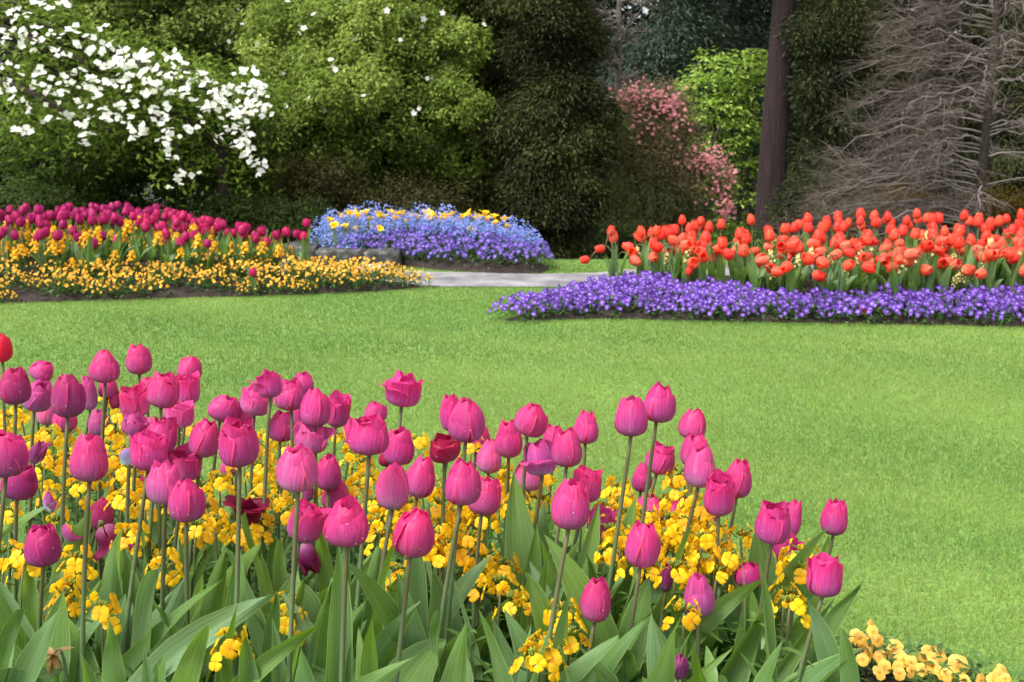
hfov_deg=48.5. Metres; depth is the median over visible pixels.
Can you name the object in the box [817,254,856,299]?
red tulip
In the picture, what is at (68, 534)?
fallen petal
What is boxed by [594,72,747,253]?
rhododendron
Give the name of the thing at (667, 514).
wallflower
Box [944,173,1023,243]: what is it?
shrub
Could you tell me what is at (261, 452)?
wallflower
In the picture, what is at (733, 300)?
purple viola
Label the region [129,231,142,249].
tulip plant
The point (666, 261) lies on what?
cream wallflower
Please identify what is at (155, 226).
purple tulip
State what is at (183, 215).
purple tulip
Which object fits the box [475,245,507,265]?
violet viola
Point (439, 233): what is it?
violet viola
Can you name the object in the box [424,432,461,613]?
tulip
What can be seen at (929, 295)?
purple viola
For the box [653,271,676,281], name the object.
purple viola
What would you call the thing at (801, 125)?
fir tree
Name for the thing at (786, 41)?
redwood tree
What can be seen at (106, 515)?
tulip
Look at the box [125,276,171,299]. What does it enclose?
yellow viola
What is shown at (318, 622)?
tulip plant
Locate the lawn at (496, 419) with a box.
[0,259,1023,681]
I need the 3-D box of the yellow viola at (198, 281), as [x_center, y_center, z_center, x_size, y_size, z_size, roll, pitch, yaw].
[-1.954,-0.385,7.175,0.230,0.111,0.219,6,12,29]
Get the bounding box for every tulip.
[0,209,2,246]
[0,228,7,273]
[0,333,24,583]
[0,366,31,591]
[0,429,63,681]
[0,432,107,681]
[0,464,37,608]
[0,523,63,666]
[3,224,12,267]
[5,214,15,261]
[6,205,13,213]
[8,229,20,276]
[12,379,51,590]
[12,429,168,681]
[13,211,21,250]
[16,219,25,262]
[17,216,25,265]
[18,205,26,246]
[23,202,29,248]
[25,360,56,512]
[26,214,34,254]
[26,228,45,277]
[27,440,51,593]
[30,407,53,519]
[31,212,36,244]
[33,204,43,230]
[33,233,47,275]
[35,213,44,228]
[36,218,47,245]
[41,375,97,508]
[42,227,50,273]
[43,213,49,245]
[44,220,50,251]
[45,497,113,568]
[46,210,54,254]
[50,373,141,623]
[52,413,83,528]
[53,229,63,272]
[55,205,60,229]
[55,213,63,242]
[59,219,68,265]
[61,204,69,236]
[61,209,70,262]
[65,202,72,224]
[67,225,77,269]
[73,208,80,245]
[73,232,83,272]
[75,214,86,260]
[78,381,117,502]
[79,206,87,231]
[81,210,90,233]
[81,409,109,532]
[87,349,119,581]
[88,202,99,216]
[88,215,97,253]
[89,209,102,230]
[91,238,101,274]
[91,520,134,651]
[93,343,152,530]
[93,382,149,561]
[95,203,99,247]
[97,216,102,230]
[98,231,111,265]
[100,204,106,230]
[101,212,111,257]
[101,214,110,260]
[105,209,114,246]
[108,202,116,229]
[109,389,123,519]
[110,212,118,237]
[111,235,126,273]
[115,201,121,228]
[116,217,126,255]
[121,206,129,256]
[121,409,151,537]
[122,370,179,595]
[124,202,131,248]
[129,206,134,250]
[129,211,140,247]
[129,415,183,604]
[133,478,217,681]
[134,207,142,231]
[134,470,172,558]
[135,218,144,261]
[137,212,153,257]
[139,221,151,264]
[139,376,152,530]
[142,212,157,243]
[142,218,157,247]
[145,206,152,227]
[146,460,214,678]
[147,371,200,561]
[150,215,158,262]
[151,209,159,249]
[152,203,160,222]
[154,223,161,263]
[156,356,201,522]
[157,220,166,236]
[161,211,168,220]
[161,236,167,267]
[162,227,176,272]
[164,207,171,229]
[164,400,196,571]
[166,416,259,681]
[167,214,177,246]
[168,211,174,258]
[168,442,204,592]
[173,217,180,265]
[176,237,186,264]
[177,224,183,263]
[179,210,186,223]
[180,231,189,251]
[186,213,192,231]
[188,418,218,589]
[189,229,198,271]
[189,394,239,582]
[190,217,197,263]
[199,215,205,223]
[200,402,255,568]
[201,222,209,236]
[201,226,209,257]
[203,239,219,280]
[204,216,213,265]
[214,221,222,262]
[214,463,254,533]
[218,219,228,251]
[221,228,231,266]
[222,495,269,639]
[225,497,331,680]
[230,228,238,263]
[234,368,286,593]
[235,222,244,266]
[238,224,246,272]
[240,383,272,573]
[242,222,250,268]
[243,409,294,572]
[246,267,256,296]
[249,233,259,263]
[253,408,301,552]
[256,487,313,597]
[257,225,266,267]
[263,234,272,269]
[271,442,317,681]
[272,229,287,248]
[274,377,305,564]
[281,226,290,265]
[282,412,389,667]
[286,453,340,604]
[292,421,336,498]
[293,229,301,262]
[294,371,313,496]
[297,218,310,266]
[297,543,332,601]
[300,228,310,272]
[300,388,354,611]
[301,479,357,580]
[309,462,408,672]
[310,389,351,574]
[313,426,414,594]
[321,416,351,494]
[323,494,368,681]
[327,216,334,246]
[329,220,338,246]
[340,223,348,245]
[341,209,352,240]
[348,401,387,544]
[348,457,481,680]
[350,206,360,231]
[351,212,361,246]
[355,506,446,681]
[360,209,370,219]
[365,220,372,240]
[369,454,391,553]
[375,210,384,239]
[376,225,386,248]
[379,370,422,555]
[382,213,389,234]
[387,454,434,602]
[392,213,399,230]
[396,210,404,235]
[410,393,458,601]
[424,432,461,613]
[425,211,433,238]
[431,211,437,239]
[439,212,448,233]
[444,397,491,680]
[445,211,456,226]
[463,209,472,225]
[463,427,501,528]
[463,475,508,681]
[464,438,501,555]
[467,226,474,235]
[471,460,543,632]
[474,214,482,238]
[475,210,489,240]
[478,478,589,681]
[492,402,547,632]
[493,219,497,244]
[494,419,522,546]
[495,438,556,652]
[500,215,508,229]
[504,576,610,681]
[505,427,582,623]
[519,395,647,619]
[525,423,561,534]
[544,519,660,681]
[549,409,598,560]
[550,464,602,595]
[579,245,628,276]
[579,616,694,681]
[588,503,617,577]
[594,230,627,277]
[597,462,652,501]
[602,441,674,571]
[603,225,617,280]
[605,232,617,266]
[608,251,640,276]
[612,381,675,622]
[622,240,647,251]
[623,445,714,586]
[625,493,664,573]
[628,247,643,275]
[633,231,660,242]
[634,225,646,264]
[638,523,693,677]
[642,497,686,580]
[644,243,658,270]
[647,226,653,236]
[648,243,694,275]
[649,235,657,274]
[649,242,680,279]
[652,225,660,236]
[656,468,735,674]
[657,227,665,274]
[658,246,679,272]
[662,225,667,260]
[663,236,695,274]
[665,225,675,258]
[667,235,698,281]
[667,238,692,279]
[671,224,679,235]
[672,232,686,281]
[672,408,705,551]
[674,250,698,283]
[675,572,714,681]
[677,214,685,254]
[680,433,708,497]
[685,223,693,233]
[685,267,692,284]
[687,230,695,277]
[687,235,700,280]
[692,219,701,278]
[695,245,718,280]
[696,240,721,269]
[697,216,703,278]
[698,251,710,287]
[700,230,710,282]
[705,220,713,232]
[707,241,739,281]
[710,237,733,279]
[712,242,742,277]
[712,458,751,586]
[716,218,724,244]
[716,236,726,282]
[716,561,760,662]
[721,249,768,278]
[727,227,744,287]
[732,238,741,279]
[733,499,828,681]
[734,243,750,287]
[735,231,752,282]
[742,249,783,294]
[744,240,773,281]
[746,253,766,262]
[747,214,754,257]
[748,240,776,256]
[748,532,816,645]
[755,254,798,287]
[757,235,789,255]
[759,552,862,681]
[760,252,791,286]
[762,225,772,252]
[762,248,794,265]
[763,246,772,288]
[764,228,776,254]
[765,262,777,289]
[769,239,799,291]
[776,239,786,287]
[777,249,787,287]
[778,223,790,235]
[778,235,820,258]
[780,223,787,234]
[781,257,810,292]
[782,252,812,292]
[786,245,829,282]
[787,222,798,236]
[787,499,801,535]
[790,235,800,262]
[790,263,826,292]
[793,240,803,271]
[795,219,802,236]
[796,498,847,631]
[800,244,824,266]
[801,246,834,297]
[802,212,812,241]
[802,253,821,289]
[803,221,812,282]
[809,229,822,288]
[813,258,841,294]
[814,246,853,289]
[814,259,855,299]
[815,253,833,287]
[817,230,825,285]
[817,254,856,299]
[818,221,827,248]
[822,216,831,236]
[823,240,852,272]
[829,220,840,253]
[830,211,842,236]
[830,236,839,275]
[830,244,866,296]
[834,231,842,236]
[834,257,875,299]
[835,216,845,235]
[836,235,845,265]
[839,221,847,262]
[842,247,880,295]
[845,217,851,239]
[848,237,858,289]
[851,252,876,295]
[854,221,867,246]
[854,243,864,251]
[856,208,865,217]
[856,215,863,237]
[856,232,878,245]
[857,251,867,295]
[859,235,882,265]
[861,249,885,292]
[863,244,892,252]
[864,229,873,272]
[868,210,878,252]
[871,216,879,256]
[873,246,920,305]
[877,217,880,255]
[878,247,890,290]
[879,238,891,281]
[883,210,892,247]
[884,250,892,293]
[885,255,923,294]
[886,223,895,251]
[888,249,904,294]
[889,228,898,249]
[889,250,927,290]
[893,246,923,266]
[894,235,904,247]
[898,224,907,269]
[900,246,906,294]
[901,252,937,291]
[902,215,910,245]
[903,239,938,288]
[904,262,932,296]
[906,221,913,248]
[910,227,920,239]
[913,208,920,245]
[913,237,924,261]
[914,217,921,244]
[918,229,925,242]
[922,235,949,287]
[923,212,928,230]
[924,240,935,293]
[927,228,937,261]
[927,257,953,266]
[928,212,937,223]
[929,221,937,257]
[931,264,975,300]
[933,254,947,292]
[936,243,944,257]
[936,258,961,278]
[937,211,943,235]
[939,255,964,276]
[940,225,948,235]
[945,233,954,275]
[945,246,952,286]
[952,234,964,290]
[953,223,960,231]
[953,231,960,258]
[954,246,973,283]
[955,226,963,258]
[955,245,1002,294]
[957,224,965,259]
[958,247,996,303]
[959,209,968,224]
[960,241,982,271]
[963,244,989,288]
[964,239,987,263]
[965,215,973,249]
[965,233,975,256]
[970,214,983,246]
[973,248,981,281]
[974,212,982,239]
[975,247,1010,291]
[975,258,1002,294]
[980,222,990,232]
[981,230,990,267]
[982,245,1023,290]
[985,254,1020,289]
[986,219,994,230]
[988,237,1012,289]
[990,233,1006,285]
[994,215,1003,234]
[995,258,1005,281]
[998,236,1007,284]
[1001,246,1019,269]
[1002,224,1016,236]
[1002,228,1010,239]
[1002,263,1006,285]
[1003,213,1010,245]
[1003,249,1023,259]
[1003,260,1023,285]
[1010,237,1020,243]
[1011,237,1023,247]
[1011,252,1023,293]
[1014,208,1023,236]
[1014,218,1023,229]
[1016,229,1023,237]
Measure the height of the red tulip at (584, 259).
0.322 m
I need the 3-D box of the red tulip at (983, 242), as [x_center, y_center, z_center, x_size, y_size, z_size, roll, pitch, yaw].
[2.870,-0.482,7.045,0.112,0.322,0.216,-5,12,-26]
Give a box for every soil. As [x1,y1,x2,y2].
[0,245,419,302]
[26,517,912,681]
[281,238,548,273]
[506,273,1023,326]
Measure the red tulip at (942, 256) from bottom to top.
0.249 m
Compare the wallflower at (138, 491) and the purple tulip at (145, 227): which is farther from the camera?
the purple tulip at (145, 227)
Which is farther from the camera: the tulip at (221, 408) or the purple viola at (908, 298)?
the purple viola at (908, 298)
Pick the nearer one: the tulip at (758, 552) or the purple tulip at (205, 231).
the tulip at (758, 552)
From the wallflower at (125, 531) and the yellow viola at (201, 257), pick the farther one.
the yellow viola at (201, 257)
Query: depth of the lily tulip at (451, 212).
9.05 m
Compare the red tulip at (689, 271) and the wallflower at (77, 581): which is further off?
the red tulip at (689, 271)
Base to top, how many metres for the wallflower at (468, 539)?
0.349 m
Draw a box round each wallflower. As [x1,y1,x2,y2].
[0,406,22,502]
[0,426,12,581]
[0,506,71,595]
[0,538,20,632]
[1,543,40,608]
[3,502,51,585]
[4,240,13,275]
[5,557,46,592]
[8,404,59,523]
[10,249,20,281]
[16,243,28,276]
[18,479,69,589]
[19,230,30,261]
[20,219,34,259]
[22,247,32,270]
[23,434,73,524]
[27,228,33,257]
[28,240,43,277]
[34,423,95,525]
[35,455,75,581]
[41,449,96,534]
[43,580,92,648]
[44,238,58,278]
[47,480,105,572]
[48,225,59,263]
[49,447,84,539]
[50,574,99,636]
[52,242,64,266]
[54,238,67,270]
[56,544,98,649]
[57,427,83,526]
[58,477,95,569]
[59,563,93,650]
[65,257,77,281]
[66,461,94,520]
[77,231,88,267]
[78,591,127,675]
[83,468,122,573]
[91,257,102,277]
[92,231,103,263]
[92,449,134,568]
[93,226,103,262]
[96,408,124,497]
[98,389,118,474]
[100,426,126,519]
[101,441,127,569]
[103,489,140,553]
[104,434,151,562]
[107,230,114,264]
[107,464,143,553]
[109,250,120,270]
[109,522,141,556]
[115,469,145,523]
[115,488,162,560]
[117,231,128,259]
[118,218,131,257]
[118,479,141,559]
[120,521,155,590]
[122,220,134,264]
[126,250,137,277]
[144,547,184,623]
[149,555,183,625]
[150,230,168,277]
[151,509,190,595]
[153,231,158,259]
[155,511,214,605]
[166,474,217,573]
[166,522,206,550]
[168,421,205,562]
[171,232,179,266]
[174,246,186,276]
[188,222,197,258]
[190,233,204,274]
[194,508,229,585]
[200,497,221,588]
[203,466,258,569]
[209,240,217,266]
[209,625,254,677]
[210,522,261,645]
[227,463,269,541]
[228,242,233,263]
[239,241,249,275]
[241,513,273,643]
[243,456,290,570]
[244,494,273,590]
[248,475,279,573]
[253,441,294,565]
[255,442,276,519]
[257,241,269,268]
[257,429,290,563]
[257,499,294,592]
[261,464,290,564]
[267,585,307,617]
[269,490,292,570]
[271,244,285,273]
[279,604,305,645]
[290,427,349,554]
[300,488,323,575]
[331,468,378,587]
[332,476,371,582]
[339,444,368,580]
[348,457,378,559]
[351,489,392,582]
[352,503,406,607]
[353,521,395,609]
[363,507,396,565]
[385,560,428,602]
[385,569,403,593]
[394,497,429,583]
[412,432,450,528]
[419,474,441,573]
[423,538,444,612]
[425,491,455,600]
[427,533,465,591]
[428,523,463,620]
[431,516,458,586]
[436,437,484,549]
[439,543,475,618]
[443,501,476,581]
[444,569,519,681]
[453,522,497,621]
[454,517,488,597]
[455,512,500,661]
[459,552,522,681]
[460,543,502,676]
[461,560,502,638]
[467,481,505,553]
[482,629,566,680]
[485,459,513,583]
[488,471,512,555]
[490,491,542,628]
[491,484,509,556]
[491,584,529,655]
[500,468,558,564]
[508,639,559,681]
[509,488,541,499]
[512,591,531,651]
[528,486,552,513]
[530,638,569,673]
[531,597,583,672]
[554,620,590,665]
[568,487,640,554]
[587,498,618,574]
[593,542,627,625]
[598,500,641,575]
[600,476,634,505]
[600,516,625,546]
[602,525,630,622]
[614,556,651,616]
[626,246,641,288]
[636,505,666,555]
[640,552,665,583]
[642,534,670,570]
[646,579,702,662]
[650,488,673,544]
[651,561,712,607]
[653,553,704,659]
[654,558,673,569]
[655,520,677,545]
[656,503,713,573]
[661,595,701,681]
[662,251,673,281]
[662,469,703,558]
[663,531,696,553]
[667,509,713,577]
[669,463,707,555]
[670,544,705,582]
[676,489,709,557]
[680,246,696,281]
[680,520,736,580]
[683,502,715,575]
[685,523,720,663]
[692,517,734,591]
[695,540,729,587]
[703,559,733,669]
[706,544,740,663]
[713,551,747,654]
[722,523,754,557]
[742,556,811,674]
[765,266,778,290]
[766,249,778,284]
[768,581,805,664]
[773,589,813,672]
[775,538,818,643]
[775,545,803,646]
[790,253,804,292]
[802,246,814,294]
[850,247,865,292]
[896,259,907,293]
[947,253,957,292]
[948,276,959,295]
[954,271,961,291]
[957,274,968,296]
[977,262,987,289]
[981,236,995,282]
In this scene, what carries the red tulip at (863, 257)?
on the soil at (632, 314)
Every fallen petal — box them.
[43,489,56,512]
[61,524,82,541]
[119,447,131,464]
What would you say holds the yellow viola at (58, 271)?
on the soil at (177, 291)
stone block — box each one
[281,243,320,261]
[315,247,365,265]
[363,247,401,268]
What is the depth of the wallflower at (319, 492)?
2.20 m
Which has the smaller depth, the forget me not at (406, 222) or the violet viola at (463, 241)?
the violet viola at (463, 241)
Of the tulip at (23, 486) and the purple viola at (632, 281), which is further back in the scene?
the purple viola at (632, 281)
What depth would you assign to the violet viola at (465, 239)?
8.49 m
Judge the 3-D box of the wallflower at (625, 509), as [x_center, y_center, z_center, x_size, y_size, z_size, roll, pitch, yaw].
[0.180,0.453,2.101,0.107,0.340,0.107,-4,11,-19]
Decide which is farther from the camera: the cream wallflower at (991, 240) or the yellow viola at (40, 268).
the yellow viola at (40, 268)
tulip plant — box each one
[0,583,126,650]
[0,608,25,681]
[2,502,54,538]
[6,603,67,681]
[10,493,69,593]
[22,562,43,631]
[43,591,273,681]
[76,578,102,627]
[76,578,224,676]
[78,235,101,275]
[79,652,97,681]
[90,568,160,679]
[94,224,108,261]
[94,528,122,649]
[95,228,111,263]
[102,619,125,681]
[108,233,121,271]
[119,228,131,266]
[119,542,205,607]
[128,239,150,273]
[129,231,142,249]
[136,531,155,612]
[142,623,209,681]
[143,230,157,269]
[150,572,193,654]
[152,627,317,681]
[153,656,416,681]
[157,239,164,263]
[164,234,176,268]
[176,535,190,597]
[180,243,195,273]
[181,228,193,252]
[190,543,261,623]
[190,548,226,675]
[198,235,210,268]
[206,468,218,583]
[215,237,227,271]
[222,233,230,250]
[230,233,246,267]
[239,636,298,681]
[241,513,259,589]
[245,236,253,266]
[248,231,258,265]
[254,576,332,681]
[257,237,264,263]
[259,235,275,268]
[259,554,273,614]
[261,591,280,681]
[266,237,282,265]
[273,538,287,595]
[282,598,367,681]
[287,550,350,622]
[294,642,350,681]
[295,579,304,612]
[316,534,372,609]
[324,600,419,681]
[362,546,391,628]
[395,568,409,656]
[397,574,441,681]
[424,561,471,664]
[428,552,496,631]
[440,620,467,681]
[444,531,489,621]
[453,579,562,681]
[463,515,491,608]
[466,635,617,681]
[492,618,572,681]
[501,501,548,567]
[517,525,578,624]
[519,646,731,681]
[520,576,623,681]
[524,573,555,637]
[528,557,546,641]
[529,558,587,659]
[540,504,599,621]
[555,610,653,674]
[558,644,569,681]
[581,616,648,681]
[586,580,760,678]
[617,565,637,630]
[646,613,666,674]
[670,589,776,681]
[691,645,705,681]
[740,552,750,634]
[753,561,849,657]
[753,641,782,681]
[777,570,855,681]
[794,580,863,672]
[806,596,840,681]
[839,628,859,681]
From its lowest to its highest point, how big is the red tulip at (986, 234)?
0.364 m
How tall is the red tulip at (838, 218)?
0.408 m
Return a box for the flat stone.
[357,264,389,275]
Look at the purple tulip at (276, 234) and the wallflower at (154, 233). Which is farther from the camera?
the wallflower at (154, 233)
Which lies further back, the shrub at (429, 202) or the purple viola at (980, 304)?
the shrub at (429, 202)
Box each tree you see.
[0,0,268,236]
[0,0,300,207]
[106,37,296,213]
[219,0,504,213]
[417,0,529,242]
[453,0,645,258]
[581,0,686,258]
[586,0,681,257]
[591,0,758,241]
[649,0,791,240]
[664,46,767,247]
[702,3,810,244]
[735,0,880,242]
[747,0,992,246]
[747,0,1023,249]
[753,0,905,244]
[850,0,1022,241]
[926,0,1023,232]
[991,1,1023,232]
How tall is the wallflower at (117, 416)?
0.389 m
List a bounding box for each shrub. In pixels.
[0,96,184,233]
[0,170,103,230]
[60,111,282,233]
[190,98,324,225]
[191,171,292,245]
[249,187,339,243]
[267,137,376,223]
[344,162,492,225]
[588,177,645,256]
[594,204,668,258]
[710,210,775,258]
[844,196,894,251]
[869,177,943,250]
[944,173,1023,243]
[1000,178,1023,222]
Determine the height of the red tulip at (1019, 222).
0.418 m
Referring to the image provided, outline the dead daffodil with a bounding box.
[45,647,74,681]
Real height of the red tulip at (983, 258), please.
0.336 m
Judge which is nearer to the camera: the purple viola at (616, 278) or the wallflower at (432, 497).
the wallflower at (432, 497)
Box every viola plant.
[836,628,894,679]
[848,618,897,681]
[856,635,938,681]
[891,637,974,681]
[904,643,987,681]
[945,651,1023,681]
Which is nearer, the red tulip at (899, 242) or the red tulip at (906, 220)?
the red tulip at (899, 242)
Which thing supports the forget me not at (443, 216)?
on the soil at (504, 267)
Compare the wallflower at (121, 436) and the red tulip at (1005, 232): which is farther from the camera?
the red tulip at (1005, 232)
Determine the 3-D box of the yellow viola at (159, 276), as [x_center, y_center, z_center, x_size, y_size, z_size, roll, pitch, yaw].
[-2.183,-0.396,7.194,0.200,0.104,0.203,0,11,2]
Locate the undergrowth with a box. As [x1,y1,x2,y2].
[0,466,854,681]
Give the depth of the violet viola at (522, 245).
8.31 m
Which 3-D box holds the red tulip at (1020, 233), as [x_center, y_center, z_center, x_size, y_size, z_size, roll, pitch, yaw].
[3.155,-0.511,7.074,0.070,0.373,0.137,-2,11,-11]
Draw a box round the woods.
[0,0,1023,213]
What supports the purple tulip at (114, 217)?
on the soil at (177, 291)
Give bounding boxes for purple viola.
[486,294,529,319]
[498,294,545,321]
[508,296,542,315]
[513,291,544,312]
[521,288,562,312]
[522,294,565,317]
[542,287,572,307]
[545,290,589,314]
[550,284,572,292]
[561,293,592,310]
[563,282,595,303]
[569,280,592,296]
[572,282,612,307]
[572,298,603,315]
[575,283,609,304]
[578,290,624,317]
[583,276,610,283]
[584,278,610,294]
[597,287,621,305]
[601,292,633,309]
[603,276,635,293]
[603,279,622,295]
[604,284,624,296]
[610,292,655,316]
[611,286,656,306]
[613,273,645,286]
[614,285,637,301]
[615,280,637,294]
[621,277,652,293]
[628,282,663,304]
[631,291,664,309]
[632,270,644,277]
[635,273,661,285]
[636,273,658,288]
[637,270,664,280]
[642,280,684,302]
[644,297,679,317]
[648,283,672,294]
[649,290,681,308]
[652,273,671,282]
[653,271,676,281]
[659,296,698,318]
[660,282,686,297]
[662,278,682,287]
[664,281,687,295]
[667,282,709,303]
[676,292,699,311]
[683,295,715,315]
[688,278,705,286]
[691,289,731,314]
[692,275,722,292]
[695,299,733,320]
[697,286,717,306]
[700,281,728,297]
[703,295,750,322]
[705,287,737,307]
[711,284,740,303]
[714,288,757,313]
[719,279,752,294]
[724,300,758,318]
[730,288,761,309]
[734,282,765,300]
[742,289,778,312]
[749,293,789,317]
[751,287,777,305]
[756,287,798,309]
[771,288,797,304]
[772,302,811,320]
[775,291,812,311]
[782,295,830,319]
[790,292,836,318]
[792,292,816,307]
[809,287,837,303]
[812,293,841,314]
[813,302,846,320]
[817,289,853,314]
[825,294,851,308]
[829,297,875,323]
[834,296,874,318]
[840,288,876,307]
[849,294,886,313]
[857,297,901,321]
[860,291,887,306]
[867,293,902,313]
[871,282,914,304]
[871,290,913,313]
[878,292,923,314]
[878,298,928,323]
[894,289,922,306]
[894,289,926,310]
[902,300,942,321]
[908,288,942,302]
[915,293,936,307]
[918,297,953,314]
[921,299,967,323]
[924,284,960,304]
[931,293,970,313]
[934,289,956,304]
[947,302,986,323]
[950,289,982,308]
[954,289,998,313]
[955,284,990,302]
[962,294,1008,319]
[970,291,1001,309]
[975,301,1015,324]
[983,284,1017,302]
[987,292,1011,309]
[991,294,1023,315]
[991,297,1023,321]
[996,286,1022,296]
[999,281,1023,295]
[1006,294,1023,311]
[1011,289,1023,300]
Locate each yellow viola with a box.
[0,253,15,274]
[0,260,23,283]
[0,268,28,288]
[0,278,12,294]
[0,289,19,302]
[10,271,33,282]
[22,277,51,291]
[23,258,49,276]
[26,271,45,284]
[28,262,70,291]
[32,260,68,277]
[38,267,81,296]
[49,271,94,293]
[51,262,75,276]
[61,264,89,275]
[61,276,99,294]
[66,269,86,283]
[73,259,102,274]
[73,274,97,289]
[74,260,105,282]
[81,280,116,299]
[93,264,129,287]
[93,274,121,290]
[95,258,128,277]
[95,263,134,284]
[97,278,128,295]
[108,272,147,297]
[116,269,139,279]
[117,259,142,272]
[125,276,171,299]
[132,282,152,293]
[135,272,159,287]
[137,260,166,276]
[138,268,155,279]
[141,260,170,272]
[149,270,184,287]
[150,263,177,282]
[160,261,187,281]
[163,264,195,285]
[179,265,206,284]
[183,248,213,272]
[183,271,218,288]
[197,265,231,290]
[200,256,230,274]
[201,263,236,282]
[202,251,234,273]
[217,255,259,283]
[217,259,244,276]
[218,274,247,290]
[230,258,255,274]
[235,261,251,275]
[235,281,259,295]
[239,276,268,290]
[244,263,270,279]
[247,262,281,285]
[249,257,271,270]
[250,275,283,291]
[261,263,283,280]
[266,253,292,271]
[266,275,301,295]
[270,256,302,278]
[277,262,311,283]
[281,276,306,291]
[282,255,306,272]
[285,260,319,273]
[289,259,310,274]
[293,257,325,282]
[293,263,322,280]
[294,279,319,293]
[304,262,339,288]
[310,260,332,278]
[311,251,339,276]
[313,272,339,286]
[322,257,341,270]
[326,269,362,290]
[328,261,342,275]
[329,260,357,277]
[329,267,353,283]
[337,261,373,284]
[342,258,368,276]
[343,269,380,289]
[349,252,377,277]
[358,262,381,279]
[363,263,390,285]
[370,260,400,281]
[375,262,398,278]
[375,267,403,279]
[379,268,404,287]
[387,264,414,282]
[387,273,410,284]
[404,270,433,287]
[405,271,423,285]
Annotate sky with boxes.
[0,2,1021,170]
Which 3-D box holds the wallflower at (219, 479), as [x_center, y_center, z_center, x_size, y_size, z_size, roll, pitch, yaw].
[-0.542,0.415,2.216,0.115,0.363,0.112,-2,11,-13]
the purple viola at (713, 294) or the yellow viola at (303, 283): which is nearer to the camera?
the purple viola at (713, 294)
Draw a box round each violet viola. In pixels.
[331,234,355,248]
[346,233,368,247]
[352,235,378,248]
[361,232,377,242]
[362,234,387,249]
[366,226,395,245]
[378,235,397,246]
[378,237,407,257]
[389,227,412,244]
[395,228,415,238]
[396,242,420,258]
[397,238,421,252]
[400,232,422,246]
[405,243,428,260]
[406,224,431,239]
[406,236,433,255]
[410,244,439,260]
[414,226,441,245]
[420,225,443,240]
[420,240,438,258]
[424,239,447,255]
[425,236,441,245]
[426,228,448,240]
[426,249,452,264]
[435,235,454,248]
[438,226,459,242]
[438,239,462,256]
[440,243,466,262]
[447,231,467,246]
[451,237,481,254]
[452,226,476,241]
[457,236,475,250]
[458,244,486,264]
[463,239,492,256]
[470,231,494,249]
[475,232,505,252]
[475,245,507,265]
[480,238,504,256]
[484,226,503,250]
[487,244,518,268]
[490,234,511,249]
[491,239,516,254]
[499,234,524,255]
[506,242,535,263]
[514,241,539,259]
[517,242,550,267]
[521,240,551,258]
[528,240,553,261]
[532,247,553,266]
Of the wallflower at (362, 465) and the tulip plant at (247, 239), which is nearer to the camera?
the wallflower at (362, 465)
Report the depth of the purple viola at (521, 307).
6.25 m
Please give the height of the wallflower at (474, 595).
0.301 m
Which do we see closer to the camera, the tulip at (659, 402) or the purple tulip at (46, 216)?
the tulip at (659, 402)
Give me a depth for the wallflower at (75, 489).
2.05 m
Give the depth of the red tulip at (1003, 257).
6.66 m
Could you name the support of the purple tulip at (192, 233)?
on the soil at (177, 291)
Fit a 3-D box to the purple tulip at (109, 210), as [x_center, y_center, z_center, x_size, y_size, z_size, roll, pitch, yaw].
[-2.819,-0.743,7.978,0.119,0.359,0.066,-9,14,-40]
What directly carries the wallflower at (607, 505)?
on the soil at (870, 676)
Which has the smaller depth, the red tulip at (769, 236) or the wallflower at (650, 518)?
the wallflower at (650, 518)
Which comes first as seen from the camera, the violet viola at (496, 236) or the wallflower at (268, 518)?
the wallflower at (268, 518)
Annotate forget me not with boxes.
[310,216,332,246]
[310,228,333,246]
[318,226,340,246]
[319,208,341,237]
[319,211,347,236]
[319,224,343,240]
[319,232,344,248]
[325,213,354,243]
[337,209,363,238]
[337,231,358,246]
[339,205,363,232]
[340,235,364,248]
[343,211,365,238]
[350,217,381,248]
[354,221,384,248]
[357,201,387,233]
[371,203,397,230]
[376,217,396,234]
[378,213,405,243]
[380,206,406,234]
[392,212,416,240]
[397,212,421,229]
[405,202,436,238]
[406,204,436,228]
[407,222,426,243]
[418,213,443,243]
[426,218,456,243]
[431,204,458,234]
[436,204,461,223]
[440,218,465,238]
[441,212,467,233]
[449,220,478,247]
[458,214,482,230]
[464,216,495,246]
[468,219,490,247]
[476,215,493,241]
[482,224,507,239]
[494,216,520,243]
[497,228,517,251]
[498,214,524,250]
[505,219,536,253]
[507,223,529,250]
[512,226,541,256]
[522,228,544,254]
[526,233,549,261]
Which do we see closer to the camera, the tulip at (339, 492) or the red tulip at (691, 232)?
the tulip at (339, 492)
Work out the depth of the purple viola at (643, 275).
6.84 m
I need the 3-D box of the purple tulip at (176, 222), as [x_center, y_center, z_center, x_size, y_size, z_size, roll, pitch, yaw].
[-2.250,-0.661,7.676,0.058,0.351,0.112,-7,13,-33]
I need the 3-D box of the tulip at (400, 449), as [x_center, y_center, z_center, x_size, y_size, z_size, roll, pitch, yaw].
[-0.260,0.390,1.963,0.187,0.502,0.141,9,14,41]
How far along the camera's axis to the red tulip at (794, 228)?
7.39 m
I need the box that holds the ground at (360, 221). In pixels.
[5,172,994,259]
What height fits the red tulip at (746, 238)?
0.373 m
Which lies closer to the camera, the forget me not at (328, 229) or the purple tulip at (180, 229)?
the purple tulip at (180, 229)
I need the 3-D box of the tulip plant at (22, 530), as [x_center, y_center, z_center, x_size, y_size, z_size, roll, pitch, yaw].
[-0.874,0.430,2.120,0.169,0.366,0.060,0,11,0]
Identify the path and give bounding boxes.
[216,257,813,286]
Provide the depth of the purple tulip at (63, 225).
7.57 m
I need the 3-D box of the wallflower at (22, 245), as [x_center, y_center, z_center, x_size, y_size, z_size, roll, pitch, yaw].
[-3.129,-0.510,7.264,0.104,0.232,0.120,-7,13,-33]

